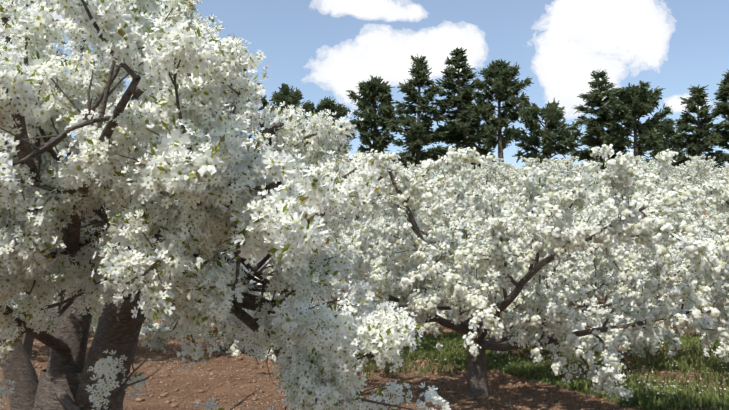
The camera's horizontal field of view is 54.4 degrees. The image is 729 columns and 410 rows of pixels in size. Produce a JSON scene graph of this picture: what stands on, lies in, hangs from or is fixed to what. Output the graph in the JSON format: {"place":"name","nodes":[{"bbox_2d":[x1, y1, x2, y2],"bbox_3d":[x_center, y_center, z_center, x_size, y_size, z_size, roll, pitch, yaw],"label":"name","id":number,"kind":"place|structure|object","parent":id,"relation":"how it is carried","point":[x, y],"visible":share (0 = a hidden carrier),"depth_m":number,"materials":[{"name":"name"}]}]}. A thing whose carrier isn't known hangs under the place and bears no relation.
{"place":"outdoors","nodes":[
{"label":"outdoors","id":0,"kind":"place"},
{"bbox_2d":[0,203,728,409],"bbox_3d":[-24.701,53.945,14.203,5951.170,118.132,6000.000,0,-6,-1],"label":"ground","id":1,"kind":"structure","parent":0,"point":[193,387],"depth_m":10.88,"materials":[{"name":"brown soil"}]},
{"bbox_2d":[7,211,114,356],"bbox_3d":[-6.858,1.668,14.831,7.235,3.402,6.158,0,-6,-1],"label":"cherry tree","id":2,"kind":"object","parent":1,"relation":"on","point":[27,341],"visible":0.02,"depth_m":14.39,"materials":[{"name":"white plant"}]},
{"bbox_2d":[164,251,271,326],"bbox_3d":[-4.990,2.334,20.195,6.331,3.982,6.309,0,-6,-1],"label":"cherry tree","id":3,"kind":"object","parent":1,"relation":"on","point":[197,265],"visible":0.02,"depth_m":19.71,"materials":[{"name":"white plant"}]},
{"bbox_2d":[0,0,450,409],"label":"cherry tree","id":4,"kind":"object","parent":1,"relation":"on","point":[179,167],"visible":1,"depth_m":2.94,"materials":[{"name":"white plant"}]},
{"bbox_2d":[236,80,256,142],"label":"conifer","id":5,"kind":"object","parent":1,"relation":"on","point":[249,100],"depth_m":69.40,"materials":[{"name":"green plant"}]},
{"bbox_2d":[89,194,469,361],"bbox_3d":[-1.892,1.840,14.726,8.030,4.194,7.120,0,-6,-1],"label":"cherry tree","id":6,"kind":"object","parent":1,"relation":"on","point":[371,220],"visible":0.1,"depth_m":14.41,"materials":[{"name":"white plant"}]},
{"bbox_2d":[257,83,312,145],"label":"conifer","id":7,"kind":"object","parent":1,"relation":"on","point":[291,97],"visible":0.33,"depth_m":64.85,"materials":[{"name":"green plant"}]},
{"bbox_2d":[302,96,356,158],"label":"conifer","id":8,"kind":"object","parent":1,"relation":"on","point":[329,104],"visible":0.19,"depth_m":68.16,"materials":[{"name":"green plant"}]},
{"bbox_2d":[0,314,727,409],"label":"soil clods and petals","id":9,"kind":"object","parent":1,"relation":"on","point":[254,398],"visible":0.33,"depth_m":10.82,"materials":[{"name":"brown soil"}]},
{"bbox_2d":[346,75,402,154],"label":"conifer","id":10,"kind":"object","parent":1,"relation":"on","point":[373,90],"visible":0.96,"depth_m":64.80,"materials":[{"name":"green plant"}]},
{"bbox_2d":[21,321,728,409],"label":"grass and daisies","id":11,"kind":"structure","parent":1,"relation":"on","point":[649,393],"depth_m":12.19,"materials":[{"name":"green plant"}]},
{"bbox_2d":[346,206,409,282],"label":"cherry tree","id":12,"kind":"object","parent":1,"relation":"on","point":[378,240],"depth_m":23.68,"materials":[{"name":"white plant"}]},
{"bbox_2d":[352,192,473,255],"bbox_3d":[2.076,1.146,30.995,6.120,3.290,6.153,2,-6,-20],"label":"cherry tree","id":13,"kind":"object","parent":1,"relation":"on","point":[427,233],"depth_m":30.35,"materials":[{"name":"white plant"}]},
{"bbox_2d":[341,238,490,326],"bbox_3d":[2.076,2.156,20.004,5.521,3.197,7.070,0,-6,-1],"label":"cherry tree","id":14,"kind":"object","parent":1,"relation":"on","point":[387,270],"visible":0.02,"depth_m":19.04,"materials":[{"name":"white plant"}]},
{"bbox_2d":[384,54,448,173],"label":"conifer","id":15,"kind":"object","parent":1,"relation":"on","point":[417,138],"visible":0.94,"depth_m":62.98,"materials":[{"name":"green plant"}]},
{"bbox_2d":[379,172,471,206],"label":"cherry tree","id":16,"kind":"object","parent":1,"relation":"on","point":[432,178],"visible":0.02,"depth_m":46.33,"materials":[{"name":"white plant"}]},
{"bbox_2d":[374,167,486,226],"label":"cherry tree","id":17,"kind":"object","parent":1,"relation":"on","point":[468,186],"visible":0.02,"depth_m":34.55,"materials":[{"name":"white plant"}]},
{"bbox_2d":[407,155,478,180],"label":"cherry tree","id":18,"kind":"object","parent":1,"relation":"on","point":[459,166],"visible":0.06,"depth_m":51.50,"materials":[{"name":"white plant"}]},
{"bbox_2d":[430,47,491,174],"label":"conifer","id":19,"kind":"object","parent":1,"relation":"on","point":[457,127],"visible":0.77,"depth_m":65.71,"materials":[{"name":"green plant"}]},
{"bbox_2d":[401,205,525,254],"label":"cherry tree","id":20,"kind":"object","parent":1,"relation":"on","point":[424,235],"depth_m":25.02,"materials":[{"name":"white plant"}]},
{"bbox_2d":[442,158,513,195],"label":"cherry tree","id":21,"kind":"object","parent":1,"relation":"on","point":[471,167],"visible":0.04,"depth_m":57.22,"materials":[{"name":"white plant"}]},
{"bbox_2d":[464,105,497,170],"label":"conifer","id":22,"kind":"object","parent":1,"relation":"on","point":[476,117],"visible":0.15,"depth_m":76.85,"materials":[{"name":"green plant"}]},
{"bbox_2d":[240,142,728,400],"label":"cherry tree","id":23,"kind":"object","parent":1,"relation":"on","point":[523,277],"visible":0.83,"depth_m":8.30,"materials":[{"name":"white plant"}]},
{"bbox_2d":[467,58,533,181],"bbox_3d":[12.622,-6.521,64.115,5.558,13.520,5.677,-4,-7,38],"label":"conifer","id":24,"kind":"object","parent":1,"relation":"on","point":[505,88],"visible":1,"depth_m":63.47,"materials":[{"name":"green plant"}]},
{"bbox_2d":[434,194,575,234],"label":"cherry tree","id":25,"kind":"object","parent":1,"relation":"on","point":[513,197],"visible":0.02,"depth_m":29.88,"materials":[{"name":"white plant"}]},
{"bbox_2d":[464,156,549,212],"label":"cherry tree","id":26,"kind":"object","parent":1,"relation":"on","point":[532,161],"visible":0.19,"depth_m":45.26,"materials":[{"name":"white plant"}]},
{"bbox_2d":[454,163,572,210],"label":"cherry tree","id":27,"kind":"object","parent":1,"relation":"on","point":[495,173],"visible":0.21,"depth_m":39.48,"materials":[{"name":"white plant"}]},
{"bbox_2d":[465,162,563,188],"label":"cherry tree","id":28,"kind":"object","parent":1,"relation":"on","point":[508,167],"visible":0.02,"depth_m":52.99,"materials":[{"name":"white plant"}]},
{"bbox_2d":[481,176,586,229],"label":"cherry tree","id":29,"kind":"object","parent":1,"relation":"on","point":[560,187],"visible":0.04,"depth_m":35.26,"materials":[{"name":"white plant"}]},
{"bbox_2d":[512,97,583,166],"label":"conifer","id":30,"kind":"object","parent":1,"relation":"on","point":[553,131],"visible":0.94,"depth_m":61.74,"materials":[{"name":"green plant"}]},
{"bbox_2d":[533,160,601,182],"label":"cherry tree","id":31,"kind":"object","parent":1,"relation":"on","point":[582,164],"visible":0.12,"depth_m":47.23,"materials":[{"name":"white plant"}]},
{"bbox_2d":[521,158,646,208],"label":"cherry tree","id":32,"kind":"object","parent":1,"relation":"on","point":[568,164],"visible":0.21,"depth_m":41.00,"materials":[{"name":"white plant"}]},
{"bbox_2d":[463,194,728,357],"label":"cherry tree","id":33,"kind":"object","parent":1,"relation":"on","point":[681,268],"visible":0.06,"depth_m":13.30,"materials":[{"name":"white plant"}]},
{"bbox_2d":[546,155,645,187],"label":"cherry tree","id":34,"kind":"object","parent":1,"relation":"on","point":[607,170],"visible":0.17,"depth_m":52.58,"materials":[{"name":"white plant"}]},
{"bbox_2d":[520,208,679,291],"bbox_3d":[8.978,1.808,26.458,6.894,3.226,7.459,-1,-6,13],"label":"cherry tree","id":35,"kind":"object","parent":1,"relation":"on","point":[642,216],"depth_m":23.71,"materials":[{"name":"white plant"}]},
{"bbox_2d":[569,69,632,173],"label":"conifer","id":36,"kind":"object","parent":1,"relation":"on","point":[595,129],"visible":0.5,"depth_m":67.55,"materials":[{"name":"green plant"}]},
{"bbox_2d":[475,194,728,341],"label":"cherry tree","id":37,"kind":"object","parent":1,"relation":"on","point":[599,296],"visible":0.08,"depth_m":19.66,"materials":[{"name":"white plant"}]},
{"bbox_2d":[596,162,670,189],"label":"cherry tree","id":38,"kind":"object","parent":1,"relation":"on","point":[635,165],"depth_m":57.93,"materials":[{"name":"white plant"}]},
{"bbox_2d":[600,80,674,169],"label":"conifer","id":39,"kind":"object","parent":1,"relation":"on","point":[638,102],"visible":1,"depth_m":63.53,"materials":[{"name":"green plant"}]},
{"bbox_2d":[584,188,715,250],"bbox_3d":[12.853,1.039,32.240,7.096,3.373,5.955,0,-6,1],"label":"cherry tree","id":40,"kind":"object","parent":1,"relation":"on","point":[685,203],"visible":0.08,"depth_m":31.53,"materials":[{"name":"white plant"}]},
{"bbox_2d":[600,158,716,215],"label":"cherry tree","id":41,"kind":"object","parent":1,"relation":"on","point":[701,169],"visible":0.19,"depth_m":41.00,"materials":[{"name":"white plant"}]},
{"bbox_2d":[599,181,728,218],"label":"cherry tree","id":42,"kind":"object","parent":1,"relation":"on","point":[672,184],"visible":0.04,"depth_m":35.38,"materials":[{"name":"white plant"}]},
{"bbox_2d":[641,120,687,172],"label":"conifer","id":43,"kind":"object","parent":1,"relation":"on","point":[669,132],"visible":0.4,"depth_m":77.97,"materials":[{"name":"green plant"}]},
{"bbox_2d":[615,161,715,195],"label":"cherry tree","id":44,"kind":"object","parent":1,"relation":"on","point":[672,175],"visible":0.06,"depth_m":47.93,"materials":[{"name":"white plant"}]},
{"bbox_2d":[629,155,715,187],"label":"cherry tree","id":45,"kind":"object","parent":1,"relation":"on","point":[702,158],"visible":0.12,"depth_m":50.88,"materials":[{"name":"white plant"}]},
{"bbox_2d":[635,159,712,178],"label":"cherry tree","id":46,"kind":"object","parent":1,"relation":"on","point":[652,160],"visible":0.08,"depth_m":60.01,"materials":[{"name":"white plant"}]},
{"bbox_2d":[651,178,728,362],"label":"cherry tree","id":47,"kind":"object","parent":1,"relation":"on","point":[714,194],"visible":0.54,"depth_m":10.98,"materials":[{"name":"white plant"}]},
{"bbox_2d":[656,203,728,258],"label":"cherry tree","id":48,"kind":"object","parent":1,"relation":"on","point":[716,221],"visible":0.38,"depth_m":26.49,"materials":[{"name":"white plant"}]},
{"bbox_2d":[665,84,728,173],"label":"conifer","id":49,"kind":"object","parent":1,"relation":"on","point":[694,144],"visible":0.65,"depth_m":65.60,"materials":[{"name":"green plant"}]},
{"bbox_2d":[685,160,728,184],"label":"cherry tree","id":50,"kind":"object","parent":1,"relation":"on","point":[708,168],"visible":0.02,"depth_m":60.62,"materials":[{"name":"white plant"}]},
{"bbox_2d":[699,69,728,171],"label":"conifer","id":51,"kind":"object","parent":1,"relation":"on","point":[722,93],"visible":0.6,"depth_m":64.95,"materials":[{"name":"green plant"}]},
{"bbox_2d":[700,168,728,186],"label":"cherry tree","id":52,"kind":"object","parent":1,"relation":"on","point":[717,171],"visible":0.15,"depth_m":47.93,"materials":[{"name":"white plant"}]},
{"bbox_2d":[704,229,728,304],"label":"cherry tree","id":53,"kind":"object","parent":1,"relation":"on","point":[727,301],"visible":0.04,"depth_m":22.16,"materials":[{"name":"white plant"}]},
{"bbox_2d":[709,172,728,183],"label":"cherry tree","id":54,"kind":"object","parent":1,"relation":"on","point":[719,176],"visible":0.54,"depth_m":42.85,"materials":[{"name":"white plant"}]},
{"bbox_2d":[721,212,728,231],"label":"cherry tree","id":55,"kind":"object","parent":1,"relation":"on","point":[723,216],"visible":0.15,"depth_m":34.25,"materials":[{"name":"white plant"}]},
{"bbox_2d":[1,0,728,194],"label":"sky","id":56,"kind":"structure","parent":0,"point":[322,49],"materials":[{"name":"blue"}]}
]}

